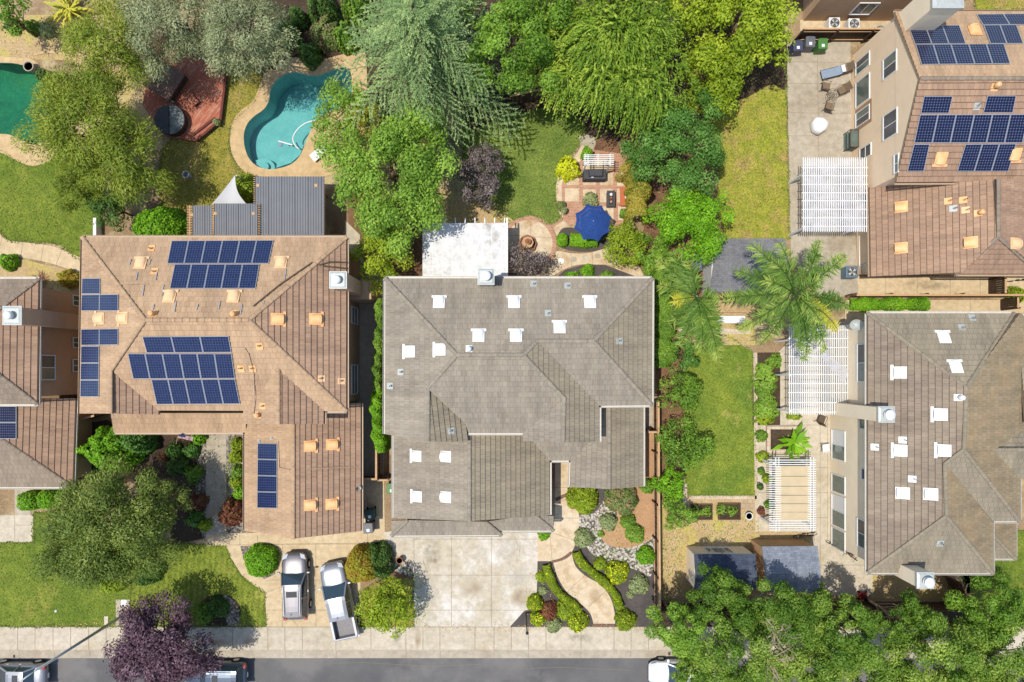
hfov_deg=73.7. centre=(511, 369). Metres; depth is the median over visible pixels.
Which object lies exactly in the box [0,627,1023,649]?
sidewalk
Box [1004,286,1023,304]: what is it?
shrub
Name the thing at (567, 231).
flower bed
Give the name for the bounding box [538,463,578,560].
path
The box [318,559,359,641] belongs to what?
pickup truck
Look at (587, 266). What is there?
shrub
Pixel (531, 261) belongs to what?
tree
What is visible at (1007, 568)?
lawn
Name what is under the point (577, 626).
shrub
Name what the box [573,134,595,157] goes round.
path
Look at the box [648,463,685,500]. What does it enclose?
fruit tree
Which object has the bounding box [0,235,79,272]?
path
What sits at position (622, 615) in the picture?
shrub
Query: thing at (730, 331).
path
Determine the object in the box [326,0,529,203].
cedar tree
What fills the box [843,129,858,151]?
plant stand
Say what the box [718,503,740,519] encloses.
raised bed
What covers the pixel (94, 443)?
shrub
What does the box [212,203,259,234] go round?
patio cover
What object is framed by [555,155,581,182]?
shrub
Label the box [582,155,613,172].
arbor
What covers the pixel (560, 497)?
path
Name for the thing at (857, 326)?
satellite dish
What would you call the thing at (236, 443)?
shrub
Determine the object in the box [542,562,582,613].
hedge
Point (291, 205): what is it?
patio cover
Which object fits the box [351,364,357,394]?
window
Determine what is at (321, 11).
shrub
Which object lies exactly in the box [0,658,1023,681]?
road
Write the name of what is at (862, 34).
fence
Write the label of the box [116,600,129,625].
path
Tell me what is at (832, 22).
air conditioner
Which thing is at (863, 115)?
window
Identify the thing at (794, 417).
shrub
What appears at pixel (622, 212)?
plant pot
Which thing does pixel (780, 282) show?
palm tree
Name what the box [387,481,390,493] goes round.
wheeled bin
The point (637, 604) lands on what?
flower bed
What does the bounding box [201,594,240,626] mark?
flower bed
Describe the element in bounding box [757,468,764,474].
shrub
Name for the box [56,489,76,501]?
shrub
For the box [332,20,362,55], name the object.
shrub
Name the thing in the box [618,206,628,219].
patio
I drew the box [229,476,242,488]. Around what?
shrub
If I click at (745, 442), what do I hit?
lawn
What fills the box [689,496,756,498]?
path
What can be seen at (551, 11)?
tree
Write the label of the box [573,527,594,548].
shrub
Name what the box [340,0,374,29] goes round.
shrub
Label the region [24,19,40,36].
shrub
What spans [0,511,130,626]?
lawn
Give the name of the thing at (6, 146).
pool deck
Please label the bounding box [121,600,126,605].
utility box
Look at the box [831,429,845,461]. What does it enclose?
window
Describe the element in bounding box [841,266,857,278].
air conditioner
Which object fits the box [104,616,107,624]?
meter cover
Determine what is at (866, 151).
window
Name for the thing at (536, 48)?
tree
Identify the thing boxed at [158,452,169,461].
shrub
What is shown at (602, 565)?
shrub
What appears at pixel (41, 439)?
house
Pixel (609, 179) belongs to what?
patio
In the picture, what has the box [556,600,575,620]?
shrub
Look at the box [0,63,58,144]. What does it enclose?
pool basin
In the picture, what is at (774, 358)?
shrub
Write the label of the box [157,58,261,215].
lawn
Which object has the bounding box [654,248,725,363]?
palm tree
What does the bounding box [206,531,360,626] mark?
driveway
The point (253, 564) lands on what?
shrub
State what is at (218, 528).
path
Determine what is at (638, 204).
hedge
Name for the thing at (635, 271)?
path
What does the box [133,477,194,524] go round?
tree
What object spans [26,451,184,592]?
tree
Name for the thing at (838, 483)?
window
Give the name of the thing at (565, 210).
plant pot
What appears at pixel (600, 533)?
shrub
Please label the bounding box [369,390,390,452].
hedge
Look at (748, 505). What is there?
path
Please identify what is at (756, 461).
path
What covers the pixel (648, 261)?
bush
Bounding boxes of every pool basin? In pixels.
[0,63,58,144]
[244,67,351,165]
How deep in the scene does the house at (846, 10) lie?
47.34 m
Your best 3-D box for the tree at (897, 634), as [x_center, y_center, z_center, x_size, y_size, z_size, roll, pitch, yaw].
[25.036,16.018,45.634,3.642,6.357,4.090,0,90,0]
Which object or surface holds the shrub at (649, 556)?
on the flower bed at (590, 522)
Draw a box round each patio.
[508,216,556,270]
[508,220,552,265]
[551,145,629,233]
[554,220,569,234]
[556,145,583,219]
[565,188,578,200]
[567,170,578,184]
[583,161,612,169]
[583,182,595,184]
[583,189,595,195]
[600,172,612,184]
[600,189,612,201]
[603,206,613,224]
[617,172,628,185]
[617,189,619,201]
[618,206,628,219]
[758,320,872,594]
[787,42,857,295]
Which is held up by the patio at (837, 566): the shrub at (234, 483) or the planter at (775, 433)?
the planter at (775, 433)
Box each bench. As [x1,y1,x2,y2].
[185,92,198,106]
[620,187,628,205]
[719,312,745,322]
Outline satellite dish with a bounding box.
[850,319,862,329]
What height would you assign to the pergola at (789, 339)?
2.850 m
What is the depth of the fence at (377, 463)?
47.35 m
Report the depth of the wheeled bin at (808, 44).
47.76 m
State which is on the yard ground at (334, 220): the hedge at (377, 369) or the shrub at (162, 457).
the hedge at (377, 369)
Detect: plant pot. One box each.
[23,61,36,72]
[212,118,220,125]
[396,556,402,563]
[555,201,565,211]
[561,207,567,213]
[619,208,626,218]
[745,512,752,519]
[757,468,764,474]
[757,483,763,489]
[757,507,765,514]
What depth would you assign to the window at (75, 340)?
47.39 m
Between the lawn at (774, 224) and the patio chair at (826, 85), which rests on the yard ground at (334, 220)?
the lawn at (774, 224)
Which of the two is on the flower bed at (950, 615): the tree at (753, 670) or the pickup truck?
the tree at (753, 670)
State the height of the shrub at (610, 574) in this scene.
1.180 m
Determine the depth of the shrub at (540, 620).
48.19 m
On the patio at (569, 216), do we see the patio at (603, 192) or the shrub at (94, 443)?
the patio at (603, 192)
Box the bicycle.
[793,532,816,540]
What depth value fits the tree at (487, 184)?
45.35 m
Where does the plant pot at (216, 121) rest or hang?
on the deck at (205, 89)
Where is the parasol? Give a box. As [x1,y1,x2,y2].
[574,204,610,240]
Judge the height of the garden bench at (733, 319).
0.850 m
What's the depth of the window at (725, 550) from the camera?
47.50 m
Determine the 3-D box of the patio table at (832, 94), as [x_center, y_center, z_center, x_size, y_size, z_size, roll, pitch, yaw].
[22.564,-19.396,48.415,0.828,0.717,0.828,0,90,0]
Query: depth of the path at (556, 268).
48.77 m
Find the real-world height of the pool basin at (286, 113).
2.130 m
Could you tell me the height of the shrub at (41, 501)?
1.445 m
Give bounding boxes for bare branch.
[735,591,800,656]
[735,621,797,681]
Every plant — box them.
[32,269,47,287]
[44,0,94,27]
[691,505,700,515]
[701,505,711,516]
[716,503,726,514]
[727,505,737,516]
[772,422,812,463]
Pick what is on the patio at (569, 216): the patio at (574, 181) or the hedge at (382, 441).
the patio at (574, 181)
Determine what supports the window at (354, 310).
in the house at (261, 332)
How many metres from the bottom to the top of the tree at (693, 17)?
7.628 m
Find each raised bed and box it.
[691,504,712,519]
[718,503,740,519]
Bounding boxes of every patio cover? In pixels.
[187,205,213,234]
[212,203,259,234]
[253,176,327,234]
[422,218,508,275]
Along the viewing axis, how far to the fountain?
48.40 m
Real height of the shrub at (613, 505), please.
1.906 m
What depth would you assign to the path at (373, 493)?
48.77 m
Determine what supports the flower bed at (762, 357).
on the patio at (837, 566)
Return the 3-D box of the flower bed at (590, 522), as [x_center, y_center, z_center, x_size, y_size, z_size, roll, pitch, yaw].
[7.487,11.345,48.774,5.580,0.001,6.759,0,90,0]
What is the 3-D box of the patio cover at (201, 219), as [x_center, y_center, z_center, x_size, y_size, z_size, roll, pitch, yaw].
[-21.133,-10.114,47.529,1.832,2.542,2.135,0,90,0]
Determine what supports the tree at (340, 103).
on the yard ground at (334, 220)
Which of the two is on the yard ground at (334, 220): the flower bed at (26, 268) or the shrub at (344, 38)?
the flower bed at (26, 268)
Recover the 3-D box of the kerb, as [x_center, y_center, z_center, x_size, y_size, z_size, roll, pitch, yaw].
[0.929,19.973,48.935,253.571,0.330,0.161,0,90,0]
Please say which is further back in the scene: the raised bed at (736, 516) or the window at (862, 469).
the raised bed at (736, 516)
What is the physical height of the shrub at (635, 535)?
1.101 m
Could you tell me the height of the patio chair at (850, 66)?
0.979 m
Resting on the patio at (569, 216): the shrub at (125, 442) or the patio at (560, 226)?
the patio at (560, 226)
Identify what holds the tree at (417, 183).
on the yard ground at (334, 220)
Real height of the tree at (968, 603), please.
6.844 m
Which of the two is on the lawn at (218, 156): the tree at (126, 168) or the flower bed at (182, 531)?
the tree at (126, 168)
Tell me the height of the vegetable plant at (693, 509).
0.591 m
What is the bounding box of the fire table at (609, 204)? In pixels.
[606,190,614,207]
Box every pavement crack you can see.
[281,660,479,665]
[519,667,614,669]
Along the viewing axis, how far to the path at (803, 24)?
48.78 m
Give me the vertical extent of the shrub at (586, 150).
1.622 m
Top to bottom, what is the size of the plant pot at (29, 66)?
0.550 m
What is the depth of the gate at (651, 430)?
47.49 m
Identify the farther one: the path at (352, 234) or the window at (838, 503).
the path at (352, 234)
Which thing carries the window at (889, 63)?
in the house at (937, 94)
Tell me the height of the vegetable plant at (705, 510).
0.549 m
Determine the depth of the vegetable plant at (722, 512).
48.34 m
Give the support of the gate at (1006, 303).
on the path at (961, 305)
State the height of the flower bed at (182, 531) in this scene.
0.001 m
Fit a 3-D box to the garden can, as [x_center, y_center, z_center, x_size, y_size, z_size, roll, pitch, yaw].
[-23.022,-13.799,48.480,0.520,0.620,0.512,0,90,0]
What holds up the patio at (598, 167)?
on the patio at (569, 216)
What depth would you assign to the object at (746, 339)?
48.78 m
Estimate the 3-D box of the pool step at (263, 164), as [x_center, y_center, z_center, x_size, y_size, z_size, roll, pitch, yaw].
[-18.000,-14.643,49.525,1.000,0.750,0.750,0,90,0]
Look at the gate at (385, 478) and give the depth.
47.48 m
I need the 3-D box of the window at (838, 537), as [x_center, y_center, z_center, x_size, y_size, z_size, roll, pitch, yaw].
[22.645,11.747,47.439,0.070,1.955,1.414,0,90,0]
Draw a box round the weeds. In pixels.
[43,279,763,624]
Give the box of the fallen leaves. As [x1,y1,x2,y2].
[4,23,929,630]
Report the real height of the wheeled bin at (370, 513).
1.030 m
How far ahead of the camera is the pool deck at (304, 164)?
48.75 m
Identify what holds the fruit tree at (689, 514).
on the flower bed at (684, 586)
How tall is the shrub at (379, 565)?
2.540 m
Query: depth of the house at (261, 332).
42.43 m
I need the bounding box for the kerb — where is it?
[0,650,1022,650]
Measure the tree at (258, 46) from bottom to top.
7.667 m
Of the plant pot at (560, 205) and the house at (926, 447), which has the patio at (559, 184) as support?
the plant pot at (560, 205)
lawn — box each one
[0,153,101,256]
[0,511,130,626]
[131,543,265,626]
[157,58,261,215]
[360,576,413,626]
[461,102,584,223]
[683,345,754,495]
[692,62,788,238]
[963,530,1023,612]
[975,0,1023,9]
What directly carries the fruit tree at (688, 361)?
on the flower bed at (659, 191)
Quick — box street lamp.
[19,614,124,681]
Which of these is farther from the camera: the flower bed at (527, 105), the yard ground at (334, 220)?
the yard ground at (334, 220)
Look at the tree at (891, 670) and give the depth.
43.10 m
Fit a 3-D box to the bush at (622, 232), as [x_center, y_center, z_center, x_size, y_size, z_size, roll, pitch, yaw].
[7.825,-8.674,47.246,3.303,3.172,3.532,0,90,0]
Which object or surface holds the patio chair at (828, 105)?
on the patio at (806, 101)
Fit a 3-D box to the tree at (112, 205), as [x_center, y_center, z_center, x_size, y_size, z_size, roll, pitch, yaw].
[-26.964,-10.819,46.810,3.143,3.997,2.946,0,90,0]
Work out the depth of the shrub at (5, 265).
48.14 m
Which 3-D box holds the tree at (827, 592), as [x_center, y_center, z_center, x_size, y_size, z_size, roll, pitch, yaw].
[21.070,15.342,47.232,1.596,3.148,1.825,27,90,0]
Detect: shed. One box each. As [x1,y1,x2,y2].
[686,546,756,589]
[702,238,788,293]
[750,539,820,592]
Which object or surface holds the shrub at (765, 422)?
on the flower bed at (762, 357)
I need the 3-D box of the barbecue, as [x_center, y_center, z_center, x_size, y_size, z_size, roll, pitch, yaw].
[5.819,-13.742,48.210,1.616,1.120,0.718,0,90,0]
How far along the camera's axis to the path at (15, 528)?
48.77 m
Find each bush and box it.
[602,218,647,268]
[631,231,672,275]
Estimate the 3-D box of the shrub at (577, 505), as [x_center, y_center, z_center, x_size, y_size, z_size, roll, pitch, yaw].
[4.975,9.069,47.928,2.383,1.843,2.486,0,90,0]
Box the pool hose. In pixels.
[292,119,315,148]
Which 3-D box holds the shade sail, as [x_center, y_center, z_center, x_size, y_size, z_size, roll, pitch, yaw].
[-19.170,-12.171,47.350,2.433,2.901,1.892,0,90,0]
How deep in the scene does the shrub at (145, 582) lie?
48.00 m
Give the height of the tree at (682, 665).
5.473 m
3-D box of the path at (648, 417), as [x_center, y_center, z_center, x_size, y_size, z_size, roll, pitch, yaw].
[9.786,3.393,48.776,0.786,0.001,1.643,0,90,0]
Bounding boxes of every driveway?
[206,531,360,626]
[384,531,537,626]
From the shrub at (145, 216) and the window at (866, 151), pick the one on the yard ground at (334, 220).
the shrub at (145, 216)
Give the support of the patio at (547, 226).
on the yard ground at (334, 220)
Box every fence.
[78,414,107,420]
[375,450,382,480]
[509,82,573,105]
[651,400,660,614]
[655,601,751,612]
[793,27,882,43]
[830,575,966,611]
[844,293,1023,297]
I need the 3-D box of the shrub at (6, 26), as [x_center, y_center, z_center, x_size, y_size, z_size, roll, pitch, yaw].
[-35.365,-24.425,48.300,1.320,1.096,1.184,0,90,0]
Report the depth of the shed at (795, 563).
46.24 m
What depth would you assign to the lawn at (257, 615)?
48.79 m
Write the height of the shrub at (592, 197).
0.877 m
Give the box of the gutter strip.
[0,651,1013,657]
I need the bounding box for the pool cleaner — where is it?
[278,140,292,146]
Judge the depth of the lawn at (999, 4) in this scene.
48.79 m
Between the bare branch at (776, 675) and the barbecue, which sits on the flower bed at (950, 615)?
the bare branch at (776, 675)
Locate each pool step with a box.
[254,159,276,168]
[255,161,269,168]
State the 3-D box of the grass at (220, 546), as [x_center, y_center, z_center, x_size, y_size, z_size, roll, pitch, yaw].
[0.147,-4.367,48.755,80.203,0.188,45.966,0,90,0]
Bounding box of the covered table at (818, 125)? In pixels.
[810,117,828,134]
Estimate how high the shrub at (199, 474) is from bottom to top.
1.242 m
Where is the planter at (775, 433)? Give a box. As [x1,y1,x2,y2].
[766,426,801,452]
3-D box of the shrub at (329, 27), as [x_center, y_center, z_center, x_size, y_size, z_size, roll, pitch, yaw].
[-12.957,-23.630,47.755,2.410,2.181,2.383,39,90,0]
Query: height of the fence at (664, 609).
1.880 m
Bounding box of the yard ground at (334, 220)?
[0,0,1023,626]
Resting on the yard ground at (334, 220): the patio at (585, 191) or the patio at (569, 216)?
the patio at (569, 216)
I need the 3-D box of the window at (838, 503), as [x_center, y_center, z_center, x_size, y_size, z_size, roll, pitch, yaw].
[22.645,9.819,47.439,0.070,1.955,2.228,0,90,0]
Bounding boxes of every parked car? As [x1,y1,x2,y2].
[0,659,48,681]
[648,656,714,681]
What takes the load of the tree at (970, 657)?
on the flower bed at (950, 615)
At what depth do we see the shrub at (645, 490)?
47.81 m
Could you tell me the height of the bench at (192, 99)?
0.310 m
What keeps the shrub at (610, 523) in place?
on the flower bed at (590, 522)
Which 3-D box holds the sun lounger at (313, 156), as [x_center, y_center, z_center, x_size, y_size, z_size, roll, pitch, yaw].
[-13.736,-15.369,48.600,1.200,0.300,0.600,-40,90,0]
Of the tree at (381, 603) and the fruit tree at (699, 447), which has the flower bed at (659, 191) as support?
the fruit tree at (699, 447)
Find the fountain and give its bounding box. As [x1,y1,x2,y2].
[518,235,536,251]
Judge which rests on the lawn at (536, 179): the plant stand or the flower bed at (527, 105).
the flower bed at (527, 105)
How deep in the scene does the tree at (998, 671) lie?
42.44 m
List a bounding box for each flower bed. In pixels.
[0,15,163,149]
[0,259,78,293]
[76,420,164,482]
[144,31,300,69]
[165,435,205,544]
[196,444,205,538]
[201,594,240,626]
[223,595,238,625]
[226,435,245,533]
[240,545,274,578]
[252,0,366,73]
[347,182,421,275]
[350,0,740,141]
[375,543,412,575]
[375,551,412,579]
[427,189,512,222]
[460,87,546,129]
[510,487,654,626]
[556,227,610,251]
[558,265,632,275]
[579,488,653,575]
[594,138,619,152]
[601,475,653,547]
[620,110,732,499]
[645,431,652,476]
[659,611,1022,626]
[660,499,813,606]
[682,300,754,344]
[708,37,787,103]
[753,352,779,424]
[826,575,969,606]
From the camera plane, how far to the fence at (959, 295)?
47.13 m
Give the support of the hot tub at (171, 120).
on the deck at (205, 89)
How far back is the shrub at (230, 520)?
47.71 m
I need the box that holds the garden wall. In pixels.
[93,218,101,234]
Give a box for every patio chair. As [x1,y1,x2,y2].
[813,413,827,426]
[818,77,831,91]
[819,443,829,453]
[821,100,834,111]
[836,80,853,96]
[840,60,854,73]
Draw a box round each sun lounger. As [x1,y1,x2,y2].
[309,146,324,161]
[820,64,845,80]
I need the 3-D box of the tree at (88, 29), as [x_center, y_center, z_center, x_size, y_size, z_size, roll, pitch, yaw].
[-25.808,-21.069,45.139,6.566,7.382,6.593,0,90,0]
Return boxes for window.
[41,355,55,379]
[72,294,78,306]
[72,337,78,347]
[72,359,77,371]
[351,306,357,324]
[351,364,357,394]
[703,547,721,553]
[716,547,734,553]
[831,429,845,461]
[831,473,845,495]
[831,493,845,530]
[831,526,845,552]
[849,2,880,14]
[855,50,869,76]
[855,72,869,108]
[855,103,869,128]
[856,343,863,381]
[856,517,863,548]
[859,142,871,161]
[859,243,866,266]
[859,419,863,429]
[861,467,863,479]
[882,48,896,80]
[882,107,897,141]
[893,153,898,173]
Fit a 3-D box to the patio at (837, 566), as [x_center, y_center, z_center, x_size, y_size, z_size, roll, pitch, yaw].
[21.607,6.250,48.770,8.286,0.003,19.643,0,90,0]
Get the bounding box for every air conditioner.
[824,17,839,26]
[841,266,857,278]
[843,18,859,26]
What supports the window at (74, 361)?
in the house at (41, 439)
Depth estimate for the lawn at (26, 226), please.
48.79 m
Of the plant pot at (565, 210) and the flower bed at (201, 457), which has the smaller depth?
the plant pot at (565, 210)
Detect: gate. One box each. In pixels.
[364,475,379,479]
[377,474,390,480]
[645,428,657,432]
[988,274,1007,293]
[1000,297,1020,310]
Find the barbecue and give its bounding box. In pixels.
[582,169,605,181]
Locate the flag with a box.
[176,434,192,443]
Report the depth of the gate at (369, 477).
47.46 m
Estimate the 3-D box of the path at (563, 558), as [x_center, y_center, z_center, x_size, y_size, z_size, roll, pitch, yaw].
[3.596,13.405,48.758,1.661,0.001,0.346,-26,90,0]
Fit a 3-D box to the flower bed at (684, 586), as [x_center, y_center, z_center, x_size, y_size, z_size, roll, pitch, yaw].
[16.250,13.036,48.786,11.500,0.001,7.857,0,90,0]
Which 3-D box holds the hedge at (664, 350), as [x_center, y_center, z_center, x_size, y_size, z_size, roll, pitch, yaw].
[10.509,-3.908,47.386,2.216,2.962,7.623,0,90,0]
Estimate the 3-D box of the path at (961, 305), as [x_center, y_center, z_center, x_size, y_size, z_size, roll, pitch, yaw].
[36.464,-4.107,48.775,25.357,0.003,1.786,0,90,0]
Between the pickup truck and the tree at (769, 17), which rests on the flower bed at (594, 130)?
the tree at (769, 17)
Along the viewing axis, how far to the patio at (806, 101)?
48.77 m
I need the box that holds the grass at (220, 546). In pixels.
[0,0,1023,630]
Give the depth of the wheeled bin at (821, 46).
47.77 m
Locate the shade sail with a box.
[211,175,252,204]
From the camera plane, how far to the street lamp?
43.34 m
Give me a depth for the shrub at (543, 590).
48.52 m
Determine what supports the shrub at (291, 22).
on the flower bed at (302, 4)
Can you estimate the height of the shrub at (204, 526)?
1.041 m
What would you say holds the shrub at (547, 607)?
on the flower bed at (637, 604)
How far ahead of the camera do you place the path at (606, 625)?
48.76 m
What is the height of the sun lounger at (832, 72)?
0.650 m
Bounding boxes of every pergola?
[760,457,815,530]
[774,325,847,414]
[788,157,867,235]
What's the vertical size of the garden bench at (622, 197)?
0.520 m
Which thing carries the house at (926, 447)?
on the yard ground at (334, 220)
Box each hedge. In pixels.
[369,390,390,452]
[371,298,382,390]
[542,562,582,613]
[569,233,597,248]
[572,550,624,609]
[615,151,651,225]
[649,257,677,367]
[750,362,778,418]
[847,297,930,311]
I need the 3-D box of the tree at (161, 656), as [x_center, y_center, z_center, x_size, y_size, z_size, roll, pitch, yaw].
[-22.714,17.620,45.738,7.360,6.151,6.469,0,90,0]
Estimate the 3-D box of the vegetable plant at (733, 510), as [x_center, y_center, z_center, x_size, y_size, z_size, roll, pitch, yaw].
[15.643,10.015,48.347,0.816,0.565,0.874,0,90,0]
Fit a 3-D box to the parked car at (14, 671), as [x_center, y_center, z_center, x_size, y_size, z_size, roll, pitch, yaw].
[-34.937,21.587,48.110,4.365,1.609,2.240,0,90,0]
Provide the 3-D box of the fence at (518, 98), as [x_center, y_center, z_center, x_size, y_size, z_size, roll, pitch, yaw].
[2.164,-19.391,47.910,4.842,1.780,0.272,-11,90,0]
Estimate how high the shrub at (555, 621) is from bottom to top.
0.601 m
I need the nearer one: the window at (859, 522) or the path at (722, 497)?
the window at (859, 522)
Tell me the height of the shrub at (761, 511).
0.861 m
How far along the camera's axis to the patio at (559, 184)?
48.76 m
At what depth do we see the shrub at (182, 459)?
48.11 m
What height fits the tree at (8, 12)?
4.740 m
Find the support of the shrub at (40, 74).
on the yard ground at (334, 220)
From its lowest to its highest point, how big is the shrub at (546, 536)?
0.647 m
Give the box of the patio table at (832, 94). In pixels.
[826,88,838,101]
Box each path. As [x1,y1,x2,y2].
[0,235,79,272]
[0,515,32,541]
[15,489,30,514]
[33,50,75,59]
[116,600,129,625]
[206,435,225,534]
[345,221,359,247]
[349,248,383,475]
[361,480,386,544]
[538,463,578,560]
[548,242,619,275]
[551,551,571,562]
[553,555,614,623]
[555,493,566,500]
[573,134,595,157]
[594,624,614,626]
[615,264,643,275]
[645,406,652,428]
[678,327,749,333]
[683,484,686,504]
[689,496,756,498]
[740,500,754,511]
[753,352,757,532]
[800,20,889,30]
[821,276,1023,295]
[845,300,1023,323]
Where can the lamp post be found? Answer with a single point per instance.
(527, 632)
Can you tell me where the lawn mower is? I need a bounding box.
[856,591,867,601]
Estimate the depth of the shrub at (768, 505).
48.35 m
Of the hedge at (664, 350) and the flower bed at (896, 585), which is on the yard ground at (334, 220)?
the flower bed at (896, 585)
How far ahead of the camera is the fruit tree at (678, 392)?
46.33 m
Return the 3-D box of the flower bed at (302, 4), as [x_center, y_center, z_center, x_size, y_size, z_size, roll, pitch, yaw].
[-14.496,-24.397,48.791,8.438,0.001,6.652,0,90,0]
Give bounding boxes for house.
[0,277,92,488]
[78,235,379,538]
[383,268,653,537]
[803,0,964,20]
[818,311,1023,588]
[851,0,1023,276]
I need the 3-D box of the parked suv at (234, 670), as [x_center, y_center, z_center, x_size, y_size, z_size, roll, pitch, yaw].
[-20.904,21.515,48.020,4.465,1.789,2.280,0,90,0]
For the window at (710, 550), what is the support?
in the shed at (739, 562)
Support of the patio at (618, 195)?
on the patio at (569, 216)
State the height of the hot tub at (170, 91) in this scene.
0.720 m
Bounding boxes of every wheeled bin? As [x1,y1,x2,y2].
[363,519,374,533]
[364,506,376,519]
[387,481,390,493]
[788,40,802,56]
[802,36,814,52]
[813,38,827,53]
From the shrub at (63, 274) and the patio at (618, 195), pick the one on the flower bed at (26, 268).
the shrub at (63, 274)
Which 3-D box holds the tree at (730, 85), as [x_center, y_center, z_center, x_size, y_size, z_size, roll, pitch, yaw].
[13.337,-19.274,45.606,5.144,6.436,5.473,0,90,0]
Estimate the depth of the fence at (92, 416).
47.23 m
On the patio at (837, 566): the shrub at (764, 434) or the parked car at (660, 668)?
the shrub at (764, 434)
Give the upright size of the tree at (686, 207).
5.411 m
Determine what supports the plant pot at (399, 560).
on the flower bed at (407, 566)
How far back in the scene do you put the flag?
46.26 m
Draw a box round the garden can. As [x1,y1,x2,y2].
[182,171,191,179]
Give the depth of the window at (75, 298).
47.39 m
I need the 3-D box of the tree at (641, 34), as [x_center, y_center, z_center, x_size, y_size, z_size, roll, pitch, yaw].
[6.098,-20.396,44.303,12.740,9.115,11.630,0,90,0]
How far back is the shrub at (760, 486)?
48.13 m
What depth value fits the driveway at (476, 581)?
48.77 m
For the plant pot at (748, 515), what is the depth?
48.37 m
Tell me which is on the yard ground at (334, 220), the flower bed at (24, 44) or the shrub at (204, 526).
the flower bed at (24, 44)
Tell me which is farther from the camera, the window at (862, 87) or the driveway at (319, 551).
the driveway at (319, 551)
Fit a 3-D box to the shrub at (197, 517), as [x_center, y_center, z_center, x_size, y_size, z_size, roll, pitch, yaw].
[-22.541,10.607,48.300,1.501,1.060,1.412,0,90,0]
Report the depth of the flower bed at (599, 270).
48.76 m
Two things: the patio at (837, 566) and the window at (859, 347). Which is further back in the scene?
the patio at (837, 566)
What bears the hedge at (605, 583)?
on the flower bed at (637, 604)
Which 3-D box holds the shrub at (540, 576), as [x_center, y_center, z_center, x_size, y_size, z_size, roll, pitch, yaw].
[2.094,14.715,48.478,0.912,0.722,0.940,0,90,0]
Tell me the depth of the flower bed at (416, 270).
48.79 m
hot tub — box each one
[142,59,187,104]
[154,105,187,136]
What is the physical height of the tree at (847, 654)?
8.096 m
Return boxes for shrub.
[0,253,19,271]
[4,17,21,33]
[16,490,40,510]
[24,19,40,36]
[35,68,51,83]
[36,489,58,509]
[38,21,57,38]
[56,268,79,289]
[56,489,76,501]
[75,425,147,473]
[100,576,129,592]
[115,433,160,455]
[131,206,191,234]
[133,557,166,586]
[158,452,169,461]
[164,441,183,457]
[166,451,190,475]
[182,443,200,458]
[183,464,205,484]
[184,510,204,528]
[191,435,208,444]
[191,493,209,511]
[196,601,215,622]
[198,519,212,531]
[207,594,229,618]
[218,498,242,526]
[229,450,242,463]
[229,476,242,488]
[230,437,242,451]
[230,464,242,478]
[232,484,242,499]
[233,173,254,202]
[244,542,279,577]
[272,17,303,51]
[289,6,310,30]
[297,42,323,71]
[306,0,342,28]
[309,13,342,53]
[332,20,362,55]
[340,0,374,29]
[345,543,381,583]
[360,539,394,578]
[526,592,542,610]
[529,610,546,626]
[535,570,545,583]
[537,533,550,540]
[538,585,547,594]
[539,600,557,621]
[546,616,562,633]
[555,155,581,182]
[556,233,567,247]
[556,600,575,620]
[564,271,578,275]
[565,487,597,514]
[567,611,589,632]
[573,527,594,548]
[579,263,594,275]
[580,145,592,159]
[582,191,598,205]
[593,556,606,569]
[597,530,604,536]
[598,513,617,531]
[600,270,614,275]
[603,487,638,515]
[604,560,629,584]
[614,607,636,631]
[619,514,635,530]
[624,523,643,543]
[626,590,632,598]
[628,573,648,594]
[635,544,654,564]
[639,478,653,493]
[754,412,774,425]
[754,429,767,442]
[755,450,769,462]
[761,473,772,483]
[763,500,773,508]
[764,353,781,368]
[786,411,802,419]
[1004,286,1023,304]
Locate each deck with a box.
[0,57,73,165]
[143,50,227,141]
[230,45,366,176]
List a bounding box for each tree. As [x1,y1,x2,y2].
[0,0,37,37]
[8,59,143,174]
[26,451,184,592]
[50,163,107,215]
[56,0,162,93]
[67,114,179,210]
[83,187,136,231]
[101,587,223,681]
[113,0,229,86]
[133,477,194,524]
[197,0,301,81]
[309,75,381,163]
[312,99,461,261]
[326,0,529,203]
[344,101,389,139]
[349,219,416,295]
[354,576,417,638]
[430,0,485,40]
[449,141,506,213]
[462,0,563,99]
[496,0,586,52]
[508,0,698,143]
[508,242,552,275]
[618,87,727,198]
[640,185,736,266]
[644,600,708,659]
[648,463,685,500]
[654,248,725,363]
[654,414,716,472]
[655,0,734,49]
[657,365,702,411]
[662,496,701,530]
[666,338,699,371]
[670,651,715,681]
[675,37,754,116]
[685,561,752,629]
[690,0,800,92]
[690,609,780,681]
[713,239,849,362]
[738,576,835,647]
[756,630,845,681]
[809,593,885,675]
[811,581,832,603]
[829,633,917,681]
[865,587,931,648]
[891,604,987,681]
[942,570,1023,648]
[947,604,1023,681]
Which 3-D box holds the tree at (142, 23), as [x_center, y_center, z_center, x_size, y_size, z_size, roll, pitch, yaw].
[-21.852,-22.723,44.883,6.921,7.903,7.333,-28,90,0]
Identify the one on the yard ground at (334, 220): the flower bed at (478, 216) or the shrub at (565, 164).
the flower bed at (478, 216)
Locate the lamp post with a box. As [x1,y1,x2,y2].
[525,613,528,634]
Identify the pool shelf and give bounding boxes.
[276,142,303,167]
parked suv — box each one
[185,658,247,681]
[277,551,311,620]
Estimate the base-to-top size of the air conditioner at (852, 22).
0.856 m

